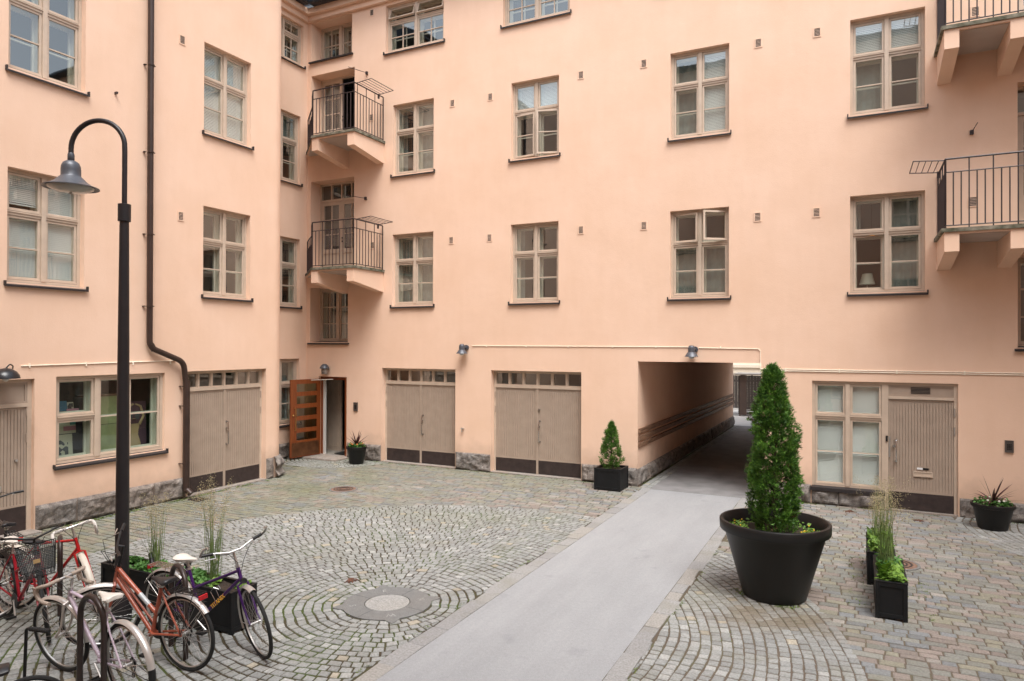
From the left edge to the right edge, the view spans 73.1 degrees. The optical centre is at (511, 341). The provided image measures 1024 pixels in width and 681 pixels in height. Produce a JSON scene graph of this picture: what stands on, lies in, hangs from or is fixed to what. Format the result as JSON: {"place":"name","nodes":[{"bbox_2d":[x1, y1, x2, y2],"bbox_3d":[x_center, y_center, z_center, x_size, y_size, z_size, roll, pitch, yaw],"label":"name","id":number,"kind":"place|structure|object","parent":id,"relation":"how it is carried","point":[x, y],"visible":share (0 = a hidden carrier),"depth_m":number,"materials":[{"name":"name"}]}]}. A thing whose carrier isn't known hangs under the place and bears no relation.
{"place":"outdoors","nodes":[
{"label":"outdoors","id":0,"kind":"place"},
{"bbox_2d":[76,393,116,449],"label":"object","id":1,"kind":"object","parent":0,"point":[108,423],"visible":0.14,"depth_m":13.29,"materials":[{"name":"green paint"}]},
{"bbox_2d":[0,425,1023,680],"bbox_3d":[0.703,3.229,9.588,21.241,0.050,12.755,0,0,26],"label":"ring paving","id":2,"kind":"structure","parent":0,"point":[662,659],"depth_m":8.55,"materials":[{"name":"stone"}]},
{"bbox_2d":[0,490,23,593],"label":"bicycle","id":3,"kind":"object","parent":2,"relation":"on","point":[5,525],"visible":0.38,"depth_m":8.73,"materials":[{"name":"black paint"}]},
{"bbox_2d":[0,555,28,617],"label":"bicycle","id":4,"kind":"object","parent":2,"relation":"on","point":[2,614],"visible":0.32,"depth_m":7.97,"materials":[{"name":"grey paint"}]},
{"bbox_2d":[0,662,59,680],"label":"bicycle","id":5,"kind":"object","parent":2,"relation":"on","point":[4,669],"visible":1,"depth_m":5.29,"materials":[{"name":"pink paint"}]},
{"bbox_2d":[0,522,65,642],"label":"bicycle","id":6,"kind":"object","parent":2,"relation":"on","point":[39,568],"visible":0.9,"depth_m":7.44,"materials":[{"name":"red paint"}]},
{"bbox_2d":[23,626,50,676],"bbox_3d":[-4.023,2.772,5.783,0.422,0.797,0.180,0,0,26],"label":"bent rod","id":7,"kind":"object","parent":2,"relation":"on","point":[39,629],"visible":1,"depth_m":5.81,"materials":[{"name":"black metal"}]},
{"bbox_2d":[0,519,99,616],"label":"bicycle","id":8,"kind":"object","parent":2,"relation":"on","point":[83,560],"visible":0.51,"depth_m":8.06,"materials":[{"name":"red paint"}]},
{"bbox_2d":[57,535,62,616],"bbox_3d":[-5.361,2.763,8.188,0.052,0.936,0.441,0,0,-34],"label":"bike rack","id":9,"kind":"object","parent":2,"relation":"on","point":[60,561],"visible":0.84,"depth_m":8.02,"materials":[{"name":"grey metal"}]},
{"bbox_2d":[40,118,131,621],"bbox_3d":[-4.915,0.299,7.913,1.026,5.763,0.625,0,0,26],"label":"street lamp","id":10,"kind":"object","parent":2,"relation":"on","point":[69,179],"visible":0.95,"depth_m":7.88,"materials":[{"name":"metal"}]},
{"bbox_2d":[76,593,107,680],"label":"bike rack","id":11,"kind":"object","parent":2,"relation":"on","point":[96,600],"visible":1,"depth_m":6.18,"materials":[{"name":"grey metal"}]},
{"bbox_2d":[32,566,155,680],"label":"bicycle","id":12,"kind":"object","parent":2,"relation":"on","point":[69,604],"visible":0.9,"depth_m":6.29,"materials":[{"name":"white paint"}]},
{"bbox_2d":[59,523,214,670],"bbox_3d":[-3.642,2.539,6.820,1.772,1.285,0.573,0,3,23],"label":"bicycle","id":13,"kind":"object","parent":2,"relation":"on","point":[155,628],"visible":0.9,"depth_m":6.79,"materials":[{"name":"orange metal"}]},
{"bbox_2d":[100,492,197,610],"bbox_3d":[-4.487,2.498,8.517,1.058,1.375,0.781,0,0,26],"label":"planter box","id":14,"kind":"object","parent":2,"relation":"on","point":[139,572],"visible":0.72,"depth_m":8.37,"materials":[{"name":"plant"}]},
{"bbox_2d":[0,0,308,541],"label":"apartment building","id":15,"kind":"structure","parent":2,"relation":"on","point":[202,105],"depth_m":13.72,"materials":[{"name":"pink paint"}]},
{"bbox_2d":[0,364,20,381],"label":"wall lamp","id":16,"kind":"object","parent":15,"relation":"attached to","point":[6,374],"visible":1,"depth_m":10.98,"materials":[{"name":"black metal"}]},
{"bbox_2d":[0,379,31,534],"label":"boarded door","id":17,"kind":"structure","parent":15,"relation":"in","point":[16,394],"depth_m":11.49,"materials":[{"name":"beige paint"}]},
{"bbox_2d":[3,168,88,291],"bbox_3d":[-8.092,-1.884,11.903,0.415,1.965,1.364,0,0,26],"label":"window","id":18,"kind":"structure","parent":15,"relation":"in","point":[35,260],"depth_m":11.87,"materials":[{"name":"beige paint"}]},
{"bbox_2d":[5,0,89,96],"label":"window","id":19,"kind":"structure","parent":15,"relation":"in","point":[41,17],"depth_m":11.94,"materials":[{"name":"beige paint"}]},
{"bbox_2d":[59,401,66,410],"bbox_3d":[-8.158,1.167,12.516,0.036,0.180,0.180,0,0,26],"label":"card","id":20,"kind":"object","parent":15,"relation":"attached to","point":[62,405],"visible":0.64,"depth_m":12.53,"materials":[{"name":"blue paper"}]},
{"bbox_2d":[59,434,72,455],"bbox_3d":[-8.132,1.876,12.409,0.037,0.400,0.460,0,0,26],"label":"poster","id":21,"kind":"object","parent":15,"relation":"attached to","point":[65,445],"visible":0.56,"depth_m":12.51,"materials":[{"name":"beige paper"}]},
{"bbox_2d":[59,422,75,433],"bbox_3d":[-8.114,1.467,12.559,0.036,0.400,0.340,0,0,26],"label":"poster","id":22,"kind":"object","parent":15,"relation":"attached to","point":[67,427],"visible":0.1,"depth_m":12.57,"materials":[{"name":"beige paper"}]},
{"bbox_2d":[67,402,73,408],"bbox_3d":[-8.104,1.188,12.668,0.036,0.160,0.120,0,0,26],"label":"card","id":23,"kind":"object","parent":15,"relation":"attached to","point":[70,405],"visible":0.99,"depth_m":12.67,"materials":[{"name":"beige paper"}]},
{"bbox_2d":[53,373,168,470],"bbox_3d":[-7.537,1.419,12.953,0.355,1.615,2.204,0,0,26],"label":"window","id":24,"kind":"structure","parent":15,"relation":"in","point":[90,415],"depth_m":12.67,"materials":[{"name":"beige paint"}]},
{"bbox_2d":[130,401,145,445],"bbox_3d":[-7.507,1.646,13.730,0.100,0.920,0.500,0,0,26],"label":"poster","id":25,"kind":"object","parent":15,"relation":"attached to","point":[138,430],"visible":0.66,"depth_m":13.80,"materials":[{"name":"yellow paper"}]},
{"bbox_2d":[187,369,265,496],"bbox_3d":[-6.354,1.944,15.310,0.260,2.650,2.140,0,0,26],"label":"garage door","id":26,"kind":"structure","parent":15,"relation":"in","point":[226,420],"depth_m":15.34,"materials":[{"name":"beige paint"}]},
{"bbox_2d":[201,207,253,301],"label":"window","id":27,"kind":"structure","parent":15,"relation":"in","point":[219,244],"depth_m":15.29,"materials":[{"name":"beige paint"}]},
{"bbox_2d":[202,44,253,149],"bbox_3d":[-6.392,-5.384,15.312,0.415,1.995,1.374,0,0,26],"label":"window","id":28,"kind":"structure","parent":15,"relation":"in","point":[219,86],"depth_m":15.31,"materials":[{"name":"beige paint"}]},
{"bbox_2d":[279,359,296,427],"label":"window","id":29,"kind":"structure","parent":15,"relation":"in","point":[287,367],"depth_m":19.71,"materials":[{"name":"beige paint"}]},
{"bbox_2d":[280,237,301,308],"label":"window","id":30,"kind":"structure","parent":15,"relation":"in","point":[291,265],"depth_m":19.73,"materials":[{"name":"beige paint"}]},
{"bbox_2d":[280,111,302,186],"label":"window","id":31,"kind":"structure","parent":15,"relation":"in","point":[289,123],"depth_m":19.75,"materials":[{"name":"beige paint"}]},
{"bbox_2d":[281,16,305,69],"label":"window","id":32,"kind":"structure","parent":15,"relation":"in","point":[293,37],"depth_m":19.67,"materials":[{"name":"beige paint"}]},
{"bbox_2d":[168,563,188,660],"bbox_3d":[-3.421,2.752,7.081,0.051,0.956,0.476,1,0,-44],"label":"bike rack","id":33,"kind":"object","parent":2,"relation":"on","point":[180,568],"visible":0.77,"depth_m":7.02,"materials":[{"name":"grey metal"}]},
{"bbox_2d":[158,469,257,634],"bbox_3d":[-3.462,2.343,7.986,1.208,1.686,0.750,0,0,26],"label":"planter box","id":34,"kind":"object","parent":2,"relation":"on","point":[223,613],"visible":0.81,"depth_m":7.79,"materials":[{"name":"plastic"}]},
{"bbox_2d":[144,526,272,659],"bbox_3d":[-3.159,2.537,7.128,1.920,1.294,0.665,0,2,22],"label":"bicycle","id":35,"kind":"object","parent":2,"relation":"on","point":[187,559],"visible":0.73,"depth_m":7.13,"materials":[{"name":"purple paint"}]},
{"bbox_2d":[346,578,357,583],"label":"dead leaves","id":36,"kind":"object","parent":2,"relation":"on","point":[349,580],"visible":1,"depth_m":9.23,"materials":[{"name":"brown plant"}]},
{"bbox_2d":[346,430,366,464],"bbox_3d":[-4.089,2.786,18.413,0.765,0.918,0.760,0,0,26],"label":"potted plant","id":37,"kind":"object","parent":2,"relation":"on","point":[356,449],"visible":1,"depth_m":18.26,"materials":[{"name":"black plant"}]},
{"bbox_2d":[332,585,440,623],"bbox_3d":[-1.524,3.205,8.445,1.070,0.040,1.070,0,0,26],"label":"manhole","id":38,"kind":"object","parent":2,"relation":"on","point":[389,605],"visible":1,"depth_m":8.38,"materials":[{"name":"grey stone"}]},
{"bbox_2d":[289,0,1023,522],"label":"apartment building","id":39,"kind":"structure","parent":2,"relation":"on","point":[575,226],"depth_m":15.60,"materials":[{"name":"pink paint"}]},
{"bbox_2d":[289,376,346,457],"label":"entry door","id":40,"kind":"structure","parent":39,"relation":"in","point":[318,407],"depth_m":19.57,"materials":[{"name":"brown wood"}]},
{"bbox_2d":[320,364,328,373],"bbox_3d":[-5.291,0.768,19.490,0.272,0.292,0.275,0,0,26],"label":"wall lamp","id":41,"kind":"object","parent":39,"relation":"attached to","point":[324,368],"visible":1,"depth_m":19.41,"materials":[{"name":"grey metal"}]},
{"bbox_2d":[320,289,347,340],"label":"window","id":42,"kind":"structure","parent":39,"relation":"in","point":[341,306],"depth_m":20.14,"materials":[{"name":"beige paint"}]},
{"bbox_2d":[321,22,351,58],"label":"window","id":43,"kind":"structure","parent":39,"relation":"in","point":[343,30],"depth_m":20.15,"materials":[{"name":"beige paint"}]},
{"bbox_2d":[320,181,353,266],"bbox_3d":[-4.921,-3.279,19.959,1.580,2.660,0.122,0,0,26],"label":"balcony door","id":44,"kind":"structure","parent":39,"relation":"in","point":[341,202],"depth_m":20.01,"materials":[{"name":"beige paint"}]},
{"bbox_2d":[321,74,354,133],"bbox_3d":[-4.757,-6.556,20.286,1.580,2.220,0.807,0,0,26],"label":"balcony door","id":45,"kind":"structure","parent":39,"relation":"in","point":[338,80],"depth_m":20.16,"materials":[{"name":"beige paint"}]},
{"bbox_2d":[389,232,434,308],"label":"window","id":46,"kind":"structure","parent":39,"relation":"in","point":[413,252],"depth_m":18.62,"materials":[{"name":"beige paint"}]},
{"bbox_2d":[390,100,434,177],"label":"window","id":47,"kind":"structure","parent":39,"relation":"in","point":[422,132],"depth_m":18.60,"materials":[{"name":"beige paint"}]},
{"bbox_2d":[383,0,444,55],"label":"window","id":48,"kind":"structure","parent":39,"relation":"in","point":[417,6],"depth_m":18.54,"materials":[{"name":"beige paint"}]},
{"bbox_2d":[381,368,454,468],"bbox_3d":[-2.446,2.005,18.351,2.330,2.590,0.280,0,0,26],"label":"garage door","id":49,"kind":"structure","parent":39,"relation":"in","point":[419,415],"depth_m":18.39,"materials":[{"name":"beige paint"}]},
{"bbox_2d":[456,344,468,354],"bbox_3d":[-1.262,0.200,17.464,0.290,0.292,0.314,0,0,26],"label":"wall lamp","id":50,"kind":"object","parent":39,"relation":"attached to","point":[463,348],"visible":1,"depth_m":17.39,"materials":[{"name":"grey metal"}]},
{"bbox_2d":[508,222,559,304],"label":"window","id":51,"kind":"structure","parent":39,"relation":"in","point":[538,254],"depth_m":16.97,"materials":[{"name":"beige paint"}]},
{"bbox_2d":[508,77,560,162],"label":"window","id":52,"kind":"structure","parent":39,"relation":"in","point":[519,113],"depth_m":16.93,"materials":[{"name":"beige paint"}]},
{"bbox_2d":[490,370,580,480],"bbox_3d":[0.602,2.007,16.832,2.400,2.590,0.280,0,0,26],"label":"garage door","id":53,"kind":"structure","parent":39,"relation":"in","point":[537,428],"depth_m":16.86,"materials":[{"name":"beige paint"}]},
{"bbox_2d":[500,0,571,28],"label":"window","id":54,"kind":"structure","parent":39,"relation":"in","point":[539,5],"depth_m":17.00,"materials":[{"name":"beige paint"}]},
{"bbox_2d":[685,345,697,358],"bbox_3d":[3.876,0.222,14.903,0.290,0.292,0.314,0,0,26],"label":"wall lamp","id":55,"kind":"object","parent":39,"relation":"attached to","point":[691,352],"visible":1,"depth_m":14.83,"materials":[{"name":"grey metal"}]},
{"bbox_2d":[667,207,730,300],"bbox_3d":[4.115,-1.889,15.112,1.364,1.995,0.594,0,0,26],"label":"window","id":56,"kind":"structure","parent":39,"relation":"in","point":[699,268],"depth_m":15.22,"materials":[{"name":"beige paint"}]},
{"bbox_2d":[667,45,731,141],"bbox_3d":[4.152,-5.399,15.184,1.364,1.975,0.478,0,0,26],"label":"window","id":57,"kind":"structure","parent":39,"relation":"in","point":[691,82],"depth_m":15.16,"materials":[{"name":"beige paint"}]},
{"bbox_2d":[810,381,884,495],"bbox_3d":[6.687,1.884,13.786,1.330,2.200,0.355,0,0,26],"label":"window","id":58,"kind":"structure","parent":39,"relation":"in","point":[846,415],"depth_m":13.75,"materials":[{"name":"beige paint"}]},
{"bbox_2d":[859,273,874,287],"bbox_3d":[7.223,-1.063,14.040,0.300,0.640,0.300,0,0,26],"label":"table lamp","id":59,"kind":"object","parent":39,"relation":"in","point":[867,279],"visible":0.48,"depth_m":13.95,"materials":[{"name":"beige fabric"}]},
{"bbox_2d":[847,9,928,118],"bbox_3d":[7.365,-5.398,13.583,1.384,1.975,0.478,0,0,26],"label":"window","id":60,"kind":"structure","parent":39,"relation":"in","point":[871,81],"depth_m":13.58,"materials":[{"name":"beige paint"}]},
{"bbox_2d":[847,191,928,296],"bbox_3d":[7.356,-1.888,13.568,1.384,1.995,0.492,0,0,26],"label":"window","id":61,"kind":"structure","parent":39,"relation":"in","point":[901,232],"depth_m":13.58,"materials":[{"name":"beige paint"}]},
{"bbox_2d":[885,382,957,516],"bbox_3d":[7.796,2.034,13.176,1.200,2.500,0.205,0,0,26],"label":"shop door","id":62,"kind":"structure","parent":39,"relation":"in","point":[921,419],"depth_m":13.17,"materials":[{"name":"beige paint"}]},
{"bbox_2d":[1018,258,1023,345],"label":"window","id":63,"kind":"structure","parent":39,"relation":"in","point":[1021,260],"depth_m":12.72,"materials":[{"name":"beige paint"}]},
{"bbox_2d":[1018,87,1023,223],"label":"balcony door","id":64,"kind":"structure","parent":39,"relation":"in","point":[1021,114],"depth_m":12.71,"materials":[{"name":"beige paint"}]},
{"bbox_2d":[1019,0,1023,12],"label":"balcony door","id":65,"kind":"structure","parent":39,"relation":"in","point":[1021,6],"depth_m":12.73,"materials":[{"name":"beige paint"}]},
{"bbox_2d":[719,362,831,605],"bbox_3d":[3.333,1.728,8.773,1.336,2.969,1.336,0,0,26],"label":"potted thuja","id":66,"kind":"object","parent":2,"relation":"on","point":[776,545],"visible":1,"depth_m":8.57,"materials":[{"name":"plant"}]},
{"bbox_2d":[903,559,920,570],"bbox_3d":[5.585,3.230,10.041,0.620,0.036,0.620,0,0,26],"label":"manhole","id":67,"kind":"object","parent":2,"relation":"on","point":[909,565],"visible":0.3,"depth_m":9.92,"materials":[{"name":"metal"}]},
{"bbox_2d":[969,474,1017,531],"bbox_3d":[8.362,2.777,11.970,0.849,0.944,0.847,0,0,26],"label":"potted plant","id":68,"kind":"object","parent":2,"relation":"on","point":[993,513],"visible":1,"depth_m":11.86,"materials":[{"name":"black plant"}]},
{"bbox_2d":[0,463,1023,680],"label":"sett paving","id":69,"kind":"structure","parent":0,"point":[390,485],"depth_m":10.94,"materials":[{"name":"stone"}]},
{"bbox_2d":[188,497,207,501],"bbox_3d":[-6.387,3.215,14.065,0.340,0.034,0.280,0,0,26],"label":"drain grate","id":70,"kind":"object","parent":69,"relation":"on","point":[194,499],"visible":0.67,"depth_m":14.01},
{"bbox_2d":[329,486,357,492],"bbox_3d":[-3.687,3.229,15.110,0.620,0.036,0.620,0,0,26],"label":"manhole","id":71,"kind":"object","parent":69,"relation":"on","point":[341,489],"visible":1,"depth_m":15.04,"materials":[{"name":"metal"}]},
{"bbox_2d":[24,461,1022,680],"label":"weeds","id":72,"kind":"object","parent":69,"relation":"on","point":[797,606],"visible":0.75,"depth_m":9.33,"materials":[{"name":"green plant"}]},
{"bbox_2d":[594,420,627,491],"bbox_3d":[2.217,2.476,15.307,0.640,1.543,0.622,0,0,26],"label":"potted thuja","id":73,"kind":"object","parent":69,"relation":"on","point":[610,475],"visible":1,"depth_m":15.16,"materials":[{"name":"plant"}]},
{"bbox_2d":[862,475,901,584],"bbox_3d":[5.178,2.541,9.658,0.517,1.368,1.309,0,0,26],"label":"planter box","id":74,"kind":"object","parent":69,"relation":"on","point":[870,545],"visible":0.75,"depth_m":9.48,"materials":[{"name":"plant"}]},
{"bbox_2d":[854,477,913,622],"bbox_3d":[4.566,2.440,8.484,0.694,1.552,1.116,0,0,26],"label":"planter box","id":75,"kind":"object","parent":69,"relation":"on","point":[890,584],"visible":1,"depth_m":8.10,"materials":[{"name":"plastic"}]},
{"bbox_2d":[354,426,751,680],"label":"kerb paving","id":76,"kind":"structure","parent":0,"point":[628,660],"depth_m":8.60,"materials":[{"name":"stone"}]},
{"bbox_2d":[376,489,740,680],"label":"driveway","id":77,"kind":"structure","parent":0,"point":[584,608],"depth_m":8.40,"materials":[{"name":"concrete"}]},
{"bbox_2d":[652,426,754,497],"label":"passage road","id":78,"kind":"structure","parent":0,"point":[717,468],"depth_m":17.41,"materials":[{"name":"concrete"}]},
{"bbox_2d":[733,408,755,425],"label":"yard pavement","id":79,"kind":"structure","parent":0,"point":[740,421],"depth_m":30.06,"materials":[{"name":"concrete"}]},
{"bbox_2d":[733,363,760,377],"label":"neighbour building","id":80,"kind":"structure","parent":79,"relation":"on","point":[747,367],"depth_m":36.26,"materials":[{"name":"beige paint"}]},
{"bbox_2d":[733,375,760,407],"bbox_3d":[11.161,2.503,34.721,11.000,1.780,0.140,0,0,26],"label":"board fence","id":81,"kind":"object","parent":79,"relation":"on","point":[735,389],"visible":0.04,"depth_m":34.58,"materials":[{"name":"grey wood"}]},
{"bbox_2d":[733,372,760,415],"bbox_3d":[11.733,2.411,31.498,2.900,1.930,1.720,0,0,26],"label":"bin shelter","id":82,"kind":"object","parent":79,"relation":"on","point":[743,390],"visible":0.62,"depth_m":31.24,"materials":[{"name":"brown wood"}]}
]}

